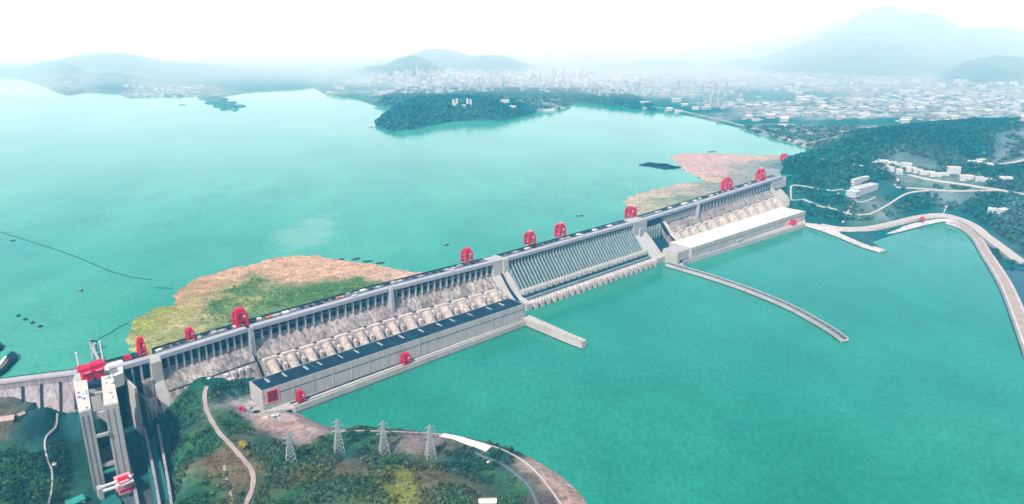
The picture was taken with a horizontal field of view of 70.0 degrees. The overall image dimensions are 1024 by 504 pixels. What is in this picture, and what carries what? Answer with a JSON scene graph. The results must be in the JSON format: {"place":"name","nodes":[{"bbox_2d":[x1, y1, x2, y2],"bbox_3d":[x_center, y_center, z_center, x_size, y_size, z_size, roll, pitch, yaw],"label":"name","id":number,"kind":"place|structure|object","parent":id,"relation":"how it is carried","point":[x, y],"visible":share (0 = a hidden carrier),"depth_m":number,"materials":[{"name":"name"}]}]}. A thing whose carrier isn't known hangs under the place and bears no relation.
{"place":"outdoors","nodes":[
{"label":"outdoors","id":0,"kind":"place"},
{"bbox_2d":[44,413,57,503],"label":"valley path","id":1,"kind":"structure","parent":0,"point":[53,429],"depth_m":1211.13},
{"bbox_2d":[94,488,121,503],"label":"canal water","id":2,"kind":"structure","parent":0,"point":[111,498],"depth_m":1153.32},
{"bbox_2d":[141,437,168,503],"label":"channel water","id":3,"kind":"structure","parent":0,"point":[162,485],"depth_m":1224.68,"materials":[{"name":"liquid"}]},
{"bbox_2d":[202,386,255,503],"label":"dirt track","id":4,"kind":"structure","parent":0,"point":[230,444],"depth_m":1244.02,"materials":[{"name":"soil"}]},
{"bbox_2d":[0,358,586,503],"bbox_3d":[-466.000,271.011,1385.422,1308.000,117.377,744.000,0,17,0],"label":"bank","id":5,"kind":"structure","parent":0,"point":[31,429],"depth_m":1234.11,"materials":[{"name":"plant"}]},
{"bbox_2d":[0,414,16,425],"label":"hut","id":6,"kind":"object","parent":5,"relation":"on","point":[7,420],"visible":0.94,"depth_m":1234.35,"materials":[{"name":"tile"}]},
{"bbox_2d":[16,411,25,418],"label":"shed","id":7,"kind":"structure","parent":5,"relation":"on","point":[20,415],"depth_m":1254.66,"materials":[{"name":"tile"}]},
{"bbox_2d":[64,494,85,503],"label":"shed","id":8,"kind":"structure","parent":5,"relation":"on","point":[81,498],"depth_m":1130.97,"materials":[{"name":"teal metal"}]},
{"bbox_2d":[72,341,134,499],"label":"ship lift","id":9,"kind":"object","parent":5,"relation":"on","point":[96,383],"visible":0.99,"depth_m":1182.18,"materials":[{"name":"concrete"}]},
{"bbox_2d":[127,451,139,503],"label":"channel wall","id":10,"kind":"structure","parent":5,"relation":"on","point":[137,501],"depth_m":1169.50,"materials":[{"name":"concrete"}]},
{"bbox_2d":[143,427,160,503],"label":"channel wall","id":11,"kind":"structure","parent":5,"relation":"on","point":[152,465],"depth_m":1219.81,"materials":[{"name":"concrete"}]},
{"bbox_2d":[157,424,172,503],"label":"channel wall","id":12,"kind":"structure","parent":5,"relation":"on","point":[165,466],"depth_m":1221.20,"materials":[{"name":"concrete"}]},
{"bbox_2d":[223,465,232,503],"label":"footpath","id":13,"kind":"structure","parent":5,"relation":"on","point":[224,468],"depth_m":1141.76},
{"bbox_2d":[238,440,247,449],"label":"tree","id":14,"kind":"object","parent":5,"relation":"on","point":[243,444],"visible":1,"depth_m":1237.54,"materials":[{"name":"yellow plant"}]},
{"bbox_2d":[0,378,526,503],"bbox_3d":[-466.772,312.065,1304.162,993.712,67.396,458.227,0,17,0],"label":"woodland","id":15,"kind":"object","parent":5,"relation":"on","point":[336,493],"visible":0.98,"depth_m":1185.39,"materials":[{"name":"green plant"}]},
{"bbox_2d":[234,408,299,418],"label":"site track","id":16,"kind":"structure","parent":5,"relation":"on","point":[265,414],"depth_m":1389.93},
{"bbox_2d":[271,413,278,417],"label":"site office","id":17,"kind":"structure","parent":5,"relation":"on","point":[274,415],"depth_m":1381.94,"materials":[{"name":"white metal"}]},
{"bbox_2d":[0,355,554,503],"bbox_3d":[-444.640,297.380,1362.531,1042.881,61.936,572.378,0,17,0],"label":"scrub","id":18,"kind":"object","parent":5,"relation":"on","point":[415,495],"visible":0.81,"depth_m":1187.36,"materials":[{"name":"green plant"}]},
{"bbox_2d":[282,430,296,462],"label":"pylon","id":19,"kind":"object","parent":5,"relation":"on","point":[288,438],"visible":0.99,"depth_m":1209.93,"materials":[{"name":"grey metal"}]},
{"bbox_2d":[331,419,344,452],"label":"pylon","id":20,"kind":"object","parent":5,"relation":"on","point":[337,429],"visible":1,"depth_m":1256.67,"materials":[{"name":"grey metal"}]},
{"bbox_2d":[376,421,390,455],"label":"pylon","id":21,"kind":"object","parent":5,"relation":"on","point":[381,434],"visible":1,"depth_m":1249.58,"materials":[{"name":"grey metal"}]},
{"bbox_2d":[0,175,789,435],"bbox_3d":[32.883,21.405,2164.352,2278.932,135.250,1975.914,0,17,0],"label":"dam","id":22,"kind":"structure","parent":5,"relation":"on","point":[160,379],"depth_m":1778.01,"materials":[{"name":"concrete"}]},
{"bbox_2d":[123,354,132,361],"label":"gantry crane","id":23,"kind":"object","parent":22,"relation":"on","point":[128,357],"visible":1,"depth_m":1374.84,"materials":[{"name":"red paint"}]},
{"bbox_2d":[136,336,147,356],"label":"gantry crane","id":24,"kind":"object","parent":22,"relation":"on","point":[140,346],"visible":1,"depth_m":1392.57,"materials":[{"name":"red paint"}]},
{"bbox_2d":[184,327,195,341],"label":"gantry crane","id":25,"kind":"object","parent":22,"relation":"on","point":[189,333],"visible":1,"depth_m":1460.74,"materials":[{"name":"red paint"}]},
{"bbox_2d":[231,307,248,327],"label":"gantry crane","id":26,"kind":"object","parent":22,"relation":"on","point":[239,315],"visible":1,"depth_m":1527.16,"materials":[{"name":"red paint"}]},
{"bbox_2d":[249,298,525,413],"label":"powerhouse","id":27,"kind":"structure","parent":22,"relation":"attached to","point":[328,378],"depth_m":1572.51,"materials":[{"name":"concrete"}]},
{"bbox_2d":[267,389,277,402],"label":"door","id":28,"kind":"structure","parent":27,"relation":"in","point":[272,395],"depth_m":1409.77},
{"bbox_2d":[295,389,305,403],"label":"gantry crane","id":29,"kind":"object","parent":27,"relation":"on","point":[300,394],"visible":1,"depth_m":1434.34,"materials":[{"name":"red paint"}]},
{"bbox_2d":[400,351,410,365],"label":"gantry crane","id":30,"kind":"object","parent":27,"relation":"on","point":[405,357],"visible":1,"depth_m":1596.37,"materials":[{"name":"red paint"}]},
{"bbox_2d":[460,247,472,262],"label":"gantry crane","id":31,"kind":"object","parent":22,"relation":"on","point":[467,251],"visible":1,"depth_m":1947.73,"materials":[{"name":"red paint"}]},
{"bbox_2d":[523,230,535,245],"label":"gantry crane","id":32,"kind":"object","parent":22,"relation":"on","point":[529,235],"visible":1,"depth_m":2101.11,"materials":[{"name":"red paint"}]},
{"bbox_2d":[554,222,565,237],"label":"gantry crane","id":33,"kind":"object","parent":22,"relation":"on","point":[560,227],"visible":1,"depth_m":2178.31,"materials":[{"name":"red paint"}]},
{"bbox_2d":[624,205,636,217],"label":"gantry crane","id":34,"kind":"object","parent":22,"relation":"on","point":[629,209],"visible":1,"depth_m":2399.23,"materials":[{"name":"red paint"}]},
{"bbox_2d":[720,177,732,190],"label":"gantry crane","id":35,"kind":"object","parent":22,"relation":"on","point":[728,182],"visible":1,"depth_m":2804.81,"materials":[{"name":"red paint"}]},
{"bbox_2d":[662,207,805,265],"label":"powerhouse","id":36,"kind":"structure","parent":22,"relation":"attached to","point":[732,236],"depth_m":2512.52,"materials":[{"name":"concrete"}]},
{"bbox_2d":[790,219,796,225],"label":"gantry crane","id":37,"kind":"object","parent":36,"relation":"on","point":[793,222],"visible":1,"depth_m":2717.30,"materials":[{"name":"red paint"}]},
{"bbox_2d":[755,167,765,181],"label":"gantry crane","id":38,"kind":"object","parent":22,"relation":"on","point":[761,171],"visible":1,"depth_m":2967.18,"materials":[{"name":"red paint"}]},
{"bbox_2d":[423,424,436,459],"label":"pylon","id":39,"kind":"object","parent":5,"relation":"on","point":[428,437],"visible":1,"depth_m":1237.76,"materials":[{"name":"grey metal"}]},
{"bbox_2d":[439,433,490,451],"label":"slab","id":40,"kind":"structure","parent":5,"relation":"on","point":[479,445],"depth_m":1297.05,"materials":[{"name":"concrete"}]},
{"bbox_2d":[478,498,496,503],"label":"hut","id":41,"kind":"object","parent":5,"relation":"on","point":[487,500],"visible":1,"depth_m":1120.28,"materials":[{"name":"white concrete"}]},
{"bbox_2d":[0,39,805,377],"bbox_3d":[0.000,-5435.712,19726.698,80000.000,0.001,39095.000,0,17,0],"label":"lake water","id":42,"kind":"structure","parent":0,"point":[170,195],"depth_m":2964.99,"materials":[{"name":"liquid"}]},
{"bbox_2d":[0,342,16,375],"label":"cargo ship","id":43,"kind":"object","parent":42,"relation":"on","point":[8,361],"visible":1,"depth_m":1398.41,"materials":[{"name":"white paint"}]},
{"bbox_2d":[2,232,151,279],"bbox_3d":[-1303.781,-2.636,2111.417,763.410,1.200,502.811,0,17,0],"label":"floating boom","id":44,"kind":"object","parent":42,"relation":"on","point":[78,257],"visible":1,"depth_m":2041.97,"materials":[{"name":"metal"}]},
{"bbox_2d":[89,339,99,359],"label":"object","id":45,"kind":"structure","parent":42,"relation":"in","point":[94,352],"depth_m":1433.82,"materials":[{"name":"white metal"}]},
{"bbox_2d":[125,255,422,355],"bbox_3d":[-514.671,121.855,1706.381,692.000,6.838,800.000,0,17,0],"label":"debris island","id":46,"kind":"structure","parent":42,"relation":"on","point":[158,326],"depth_m":1791.05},
{"bbox_2d":[197,277,380,323],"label":"reed bushes","id":47,"kind":"object","parent":46,"relation":"on","point":[242,289],"visible":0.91,"depth_m":1761.72,"materials":[{"name":"green plant"}]},
{"bbox_2d":[639,162,681,169],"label":"barge raft","id":48,"kind":"object","parent":42,"relation":"on","point":[660,166],"visible":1,"depth_m":3382.45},
{"bbox_2d":[622,153,782,215],"bbox_3d":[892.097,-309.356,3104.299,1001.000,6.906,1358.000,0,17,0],"label":"debris island","id":49,"kind":"structure","parent":42,"relation":"on","point":[713,170],"depth_m":3192.34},
{"bbox_2d":[779,153,787,160],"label":"gantry crane","id":50,"kind":"object","parent":49,"relation":"on","point":[783,156],"visible":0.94,"depth_m":3503.48,"materials":[{"name":"red paint"}]},
{"bbox_2d":[332,430,561,503],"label":"bank road","id":51,"kind":"structure","parent":0,"point":[543,480],"depth_m":1250.09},
{"bbox_2d":[475,452,538,503],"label":"old road","id":52,"kind":"structure","parent":0,"point":[521,479],"depth_m":1199.25,"materials":[{"name":"asphalt"}]},
{"bbox_2d":[0,5,1023,131],"bbox_3d":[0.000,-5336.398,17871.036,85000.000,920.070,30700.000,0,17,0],"label":"shore","id":53,"kind":"structure","parent":0,"point":[878,47],"depth_m":9093.11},
{"bbox_2d":[184,87,191,90],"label":"apartment block","id":54,"kind":"structure","parent":53,"relation":"on","point":[187,88],"depth_m":7203.37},
{"bbox_2d":[452,99,471,106],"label":"hilltop building","id":55,"kind":"structure","parent":53,"relation":"on","point":[454,103],"depth_m":5248.54,"materials":[{"name":"stone"}]},
{"bbox_2d":[374,86,656,129],"bbox_3d":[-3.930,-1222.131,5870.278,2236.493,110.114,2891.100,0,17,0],"label":"peninsula woodland","id":56,"kind":"object","parent":53,"relation":"on","point":[421,99],"visible":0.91,"depth_m":5683.67,"materials":[{"name":"green plant"}]},
{"bbox_2d":[671,98,680,102],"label":"apartment block","id":57,"kind":"structure","parent":53,"relation":"on","point":[673,100],"depth_m":6093.79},
{"bbox_2d":[677,80,679,90],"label":"tower block","id":58,"kind":"structure","parent":53,"relation":"on","point":[678,85],"depth_m":7064.02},
{"bbox_2d":[700,84,703,94],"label":"tower block","id":59,"kind":"structure","parent":53,"relation":"on","point":[702,89],"depth_m":6767.63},
{"bbox_2d":[701,106,710,109],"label":"apartment block","id":60,"kind":"structure","parent":53,"relation":"on","point":[705,107],"depth_m":5615.26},
{"bbox_2d":[714,82,717,92],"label":"tower block","id":61,"kind":"structure","parent":53,"relation":"on","point":[715,86],"depth_m":6831.77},
{"bbox_2d":[744,115,752,118],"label":"apartment block","id":62,"kind":"structure","parent":53,"relation":"on","point":[748,116],"depth_m":5069.40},
{"bbox_2d":[766,114,774,118],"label":"apartment block","id":63,"kind":"structure","parent":53,"relation":"on","point":[770,116],"depth_m":5060.79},
{"bbox_2d":[779,118,788,121],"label":"apartment block","id":64,"kind":"structure","parent":53,"relation":"on","point":[783,119],"depth_m":4884.48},
{"bbox_2d":[784,86,792,89],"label":"apartment block","id":65,"kind":"structure","parent":53,"relation":"on","point":[788,87],"depth_m":7048.94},
{"bbox_2d":[785,109,796,113],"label":"apartment block","id":66,"kind":"structure","parent":53,"relation":"on","point":[791,110],"depth_m":5301.46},
{"bbox_2d":[792,113,799,116],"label":"apartment block","id":67,"kind":"structure","parent":53,"relation":"on","point":[795,114],"depth_m":5150.20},
{"bbox_2d":[795,91,802,95],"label":"apartment block","id":68,"kind":"structure","parent":53,"relation":"on","point":[798,93],"depth_m":6588.74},
{"bbox_2d":[796,96,806,100],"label":"apartment block","id":69,"kind":"structure","parent":53,"relation":"on","point":[798,98],"depth_m":6188.69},
{"bbox_2d":[803,112,811,116],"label":"apartment block","id":70,"kind":"structure","parent":53,"relation":"on","point":[806,114],"depth_m":5186.11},
{"bbox_2d":[830,111,838,114],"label":"apartment block","id":71,"kind":"structure","parent":53,"relation":"on","point":[834,112],"depth_m":5273.43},
{"bbox_2d":[870,89,878,92],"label":"apartment block","id":72,"kind":"structure","parent":53,"relation":"on","point":[874,90],"depth_m":6689.65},
{"bbox_2d":[892,106,900,110],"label":"apartment block","id":73,"kind":"structure","parent":53,"relation":"on","point":[898,108],"depth_m":5509.64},
{"bbox_2d":[899,119,909,122],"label":"apartment block","id":74,"kind":"structure","parent":53,"relation":"on","point":[904,120],"depth_m":4807.33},
{"bbox_2d":[903,99,911,102],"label":"apartment block","id":75,"kind":"structure","parent":53,"relation":"on","point":[907,100],"depth_m":5922.83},
{"bbox_2d":[905,107,915,111],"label":"apartment block","id":76,"kind":"structure","parent":53,"relation":"on","point":[908,109],"depth_m":5465.86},
{"bbox_2d":[915,106,924,110],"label":"apartment block","id":77,"kind":"structure","parent":53,"relation":"on","point":[920,108],"depth_m":5477.27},
{"bbox_2d":[950,115,958,118],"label":"apartment block","id":78,"kind":"structure","parent":53,"relation":"on","point":[954,116],"depth_m":4941.61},
{"bbox_2d":[959,99,970,102],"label":"apartment block","id":79,"kind":"structure","parent":53,"relation":"on","point":[964,100],"depth_m":5878.60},
{"bbox_2d":[964,108,972,111],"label":"apartment block","id":80,"kind":"structure","parent":53,"relation":"on","point":[968,109],"depth_m":5375.76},
{"bbox_2d":[977,86,985,89],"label":"apartment block","id":81,"kind":"structure","parent":53,"relation":"on","point":[980,87],"depth_m":6647.96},
{"bbox_2d":[986,95,994,98],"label":"apartment block","id":82,"kind":"structure","parent":53,"relation":"on","point":[990,96],"depth_m":6049.39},
{"bbox_2d":[0,0,1023,38],"label":"sky","id":83,"kind":"structure","parent":0,"point":[19,19],"materials":[{"name":"white"}]},
{"bbox_2d":[132,222,1023,503],"bbox_3d":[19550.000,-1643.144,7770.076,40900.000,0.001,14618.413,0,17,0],"label":"river water","id":84,"kind":"structure","parent":0,"point":[670,386],"depth_m":1530.03,"materials":[{"name":"liquid"}]},
{"bbox_2d":[522,315,586,349],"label":"guide wall","id":85,"kind":"structure","parent":84,"relation":"in","point":[549,330],"depth_m":1766.68,"materials":[{"name":"concrete"}]},
{"bbox_2d":[665,262,848,341],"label":"guide wall","id":86,"kind":"structure","parent":84,"relation":"in","point":[836,334],"depth_m":2005.24,"materials":[{"name":"concrete"}]},
{"bbox_2d":[946,221,1023,357],"bbox_3d":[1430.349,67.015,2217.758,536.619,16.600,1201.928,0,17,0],"label":"causeway","id":87,"kind":"structure","parent":84,"relation":"in","point":[1014,306],"depth_m":2110.48,"materials":[{"name":"concrete"}]},
{"bbox_2d":[652,106,804,145],"bbox_3d":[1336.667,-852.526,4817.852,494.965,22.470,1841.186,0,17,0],"label":"shore road","id":88,"kind":"structure","parent":0,"point":[742,125],"depth_m":4702.83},
{"bbox_2d":[790,185,843,200],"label":"terrace road","id":89,"kind":"structure","parent":0,"point":[808,187],"depth_m":3076.14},
{"bbox_2d":[792,190,929,215],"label":"terrace road","id":90,"kind":"structure","parent":0,"point":[883,207],"depth_m":2909.19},
{"bbox_2d":[741,126,1023,267],"bbox_3d":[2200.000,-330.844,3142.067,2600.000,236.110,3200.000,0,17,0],"label":"bank","id":91,"kind":"structure","parent":0,"point":[886,189],"depth_m":2982.11,"materials":[{"name":"plant"}]},
{"bbox_2d":[805,223,886,252],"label":"rubble jetty","id":92,"kind":"object","parent":91,"relation":"on","point":[837,234],"visible":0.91,"depth_m":2581.75,"materials":[{"name":"stone"}]},
{"bbox_2d":[850,176,869,186],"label":"building","id":93,"kind":"structure","parent":91,"relation":"on","point":[856,181],"depth_m":2992.30,"materials":[{"name":"white concrete"}]},
{"bbox_2d":[845,182,878,197],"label":"building","id":94,"kind":"structure","parent":91,"relation":"on","point":[857,191],"depth_m":2929.05,"materials":[{"name":"white concrete"}]},
{"bbox_2d":[852,196,875,202],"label":"footpath","id":95,"kind":"structure","parent":91,"relation":"on","point":[866,200],"depth_m":2892.34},
{"bbox_2d":[740,116,1023,265],"bbox_3d":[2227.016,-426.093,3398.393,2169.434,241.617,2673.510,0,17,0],"label":"hill woodland","id":96,"kind":"object","parent":91,"relation":"on","point":[844,144],"visible":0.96,"depth_m":3320.48,"materials":[{"name":"green plant"}]},
{"bbox_2d":[886,166,894,171],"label":"building","id":97,"kind":"structure","parent":91,"relation":"on","point":[892,169],"depth_m":3171.57,"materials":[{"name":"white concrete"}]},
{"bbox_2d":[885,161,897,165],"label":"building","id":98,"kind":"structure","parent":91,"relation":"on","point":[887,163],"depth_m":3279.44,"materials":[{"name":"white concrete"}]},
{"bbox_2d":[895,168,902,172],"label":"building","id":99,"kind":"structure","parent":91,"relation":"on","point":[898,170],"depth_m":3156.57,"materials":[{"name":"white concrete"}]},
{"bbox_2d":[900,162,912,167],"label":"building","id":100,"kind":"structure","parent":91,"relation":"on","point":[906,164],"depth_m":3223.60,"materials":[{"name":"white concrete"}]},
{"bbox_2d":[905,167,916,171],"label":"building","id":101,"kind":"structure","parent":91,"relation":"on","point":[908,169],"depth_m":3175.14,"materials":[{"name":"white concrete"}]},
{"bbox_2d":[911,168,923,173],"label":"building","id":102,"kind":"structure","parent":91,"relation":"on","point":[915,171],"depth_m":3148.87,"materials":[{"name":"white concrete"}]},
{"bbox_2d":[818,213,1023,263],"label":"quay wall","id":103,"kind":"structure","parent":91,"relation":"on","point":[993,242],"depth_m":2685.48,"materials":[{"name":"concrete"}]},
{"bbox_2d":[887,219,960,234],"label":"embankment","id":104,"kind":"structure","parent":91,"relation":"on","point":[917,225],"depth_m":2759.03,"materials":[{"name":"concrete"}]},
{"bbox_2d":[918,170,934,174],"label":"building","id":105,"kind":"structure","parent":91,"relation":"on","point":[926,172],"depth_m":3117.86,"materials":[{"name":"white concrete"}]},
{"bbox_2d":[929,172,941,176],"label":"building","id":106,"kind":"structure","parent":91,"relation":"on","point":[935,174],"depth_m":3093.64,"materials":[{"name":"white concrete"}]},
{"bbox_2d":[938,172,949,175],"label":"building","id":107,"kind":"structure","parent":91,"relation":"on","point":[945,174],"depth_m":3095.56,"materials":[{"name":"white concrete"}]},
{"bbox_2d":[946,166,961,173],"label":"building","id":108,"kind":"structure","parent":91,"relation":"on","point":[953,169],"depth_m":3133.74,"materials":[{"name":"white concrete"}]},
{"bbox_2d":[958,174,973,180],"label":"building","id":109,"kind":"structure","parent":91,"relation":"on","point":[963,177],"depth_m":3031.95,"materials":[{"name":"white concrete"}]},
{"bbox_2d":[974,176,984,181],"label":"building","id":110,"kind":"structure","parent":91,"relation":"on","point":[979,178],"depth_m":3004.55,"materials":[{"name":"white concrete"}]},
{"bbox_2d":[987,207,996,213],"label":"building","id":111,"kind":"structure","parent":91,"relation":"on","point":[993,210],"depth_m":2789.10,"materials":[{"name":"white concrete"}]},
{"bbox_2d":[996,207,1008,214],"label":"building","id":112,"kind":"structure","parent":91,"relation":"on","point":[1001,209],"depth_m":2754.52,"materials":[{"name":"white concrete"}]},
{"bbox_2d":[998,176,1012,179],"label":"building","id":113,"kind":"structure","parent":91,"relation":"on","point":[1006,177],"depth_m":2999.32,"materials":[{"name":"white concrete"}]},
{"bbox_2d":[822,158,1023,194],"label":"valley road","id":114,"kind":"structure","parent":0,"point":[963,184],"depth_m":3032.13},
{"bbox_2d":[895,186,998,191],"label":"terrace road","id":115,"kind":"structure","parent":0,"point":[946,190],"depth_m":3006.61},
{"bbox_2d":[974,159,1023,167],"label":"hill road","id":116,"kind":"structure","parent":0,"point":[1009,162],"depth_m":3337.23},
{"bbox_2d":[996,258,1023,305],"bbox_3d":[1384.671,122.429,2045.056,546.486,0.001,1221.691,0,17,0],"label":"side channel water","id":117,"kind":"structure","parent":0,"point":[1015,275],"depth_m":2193.85,"materials":[{"name":"liquid"}]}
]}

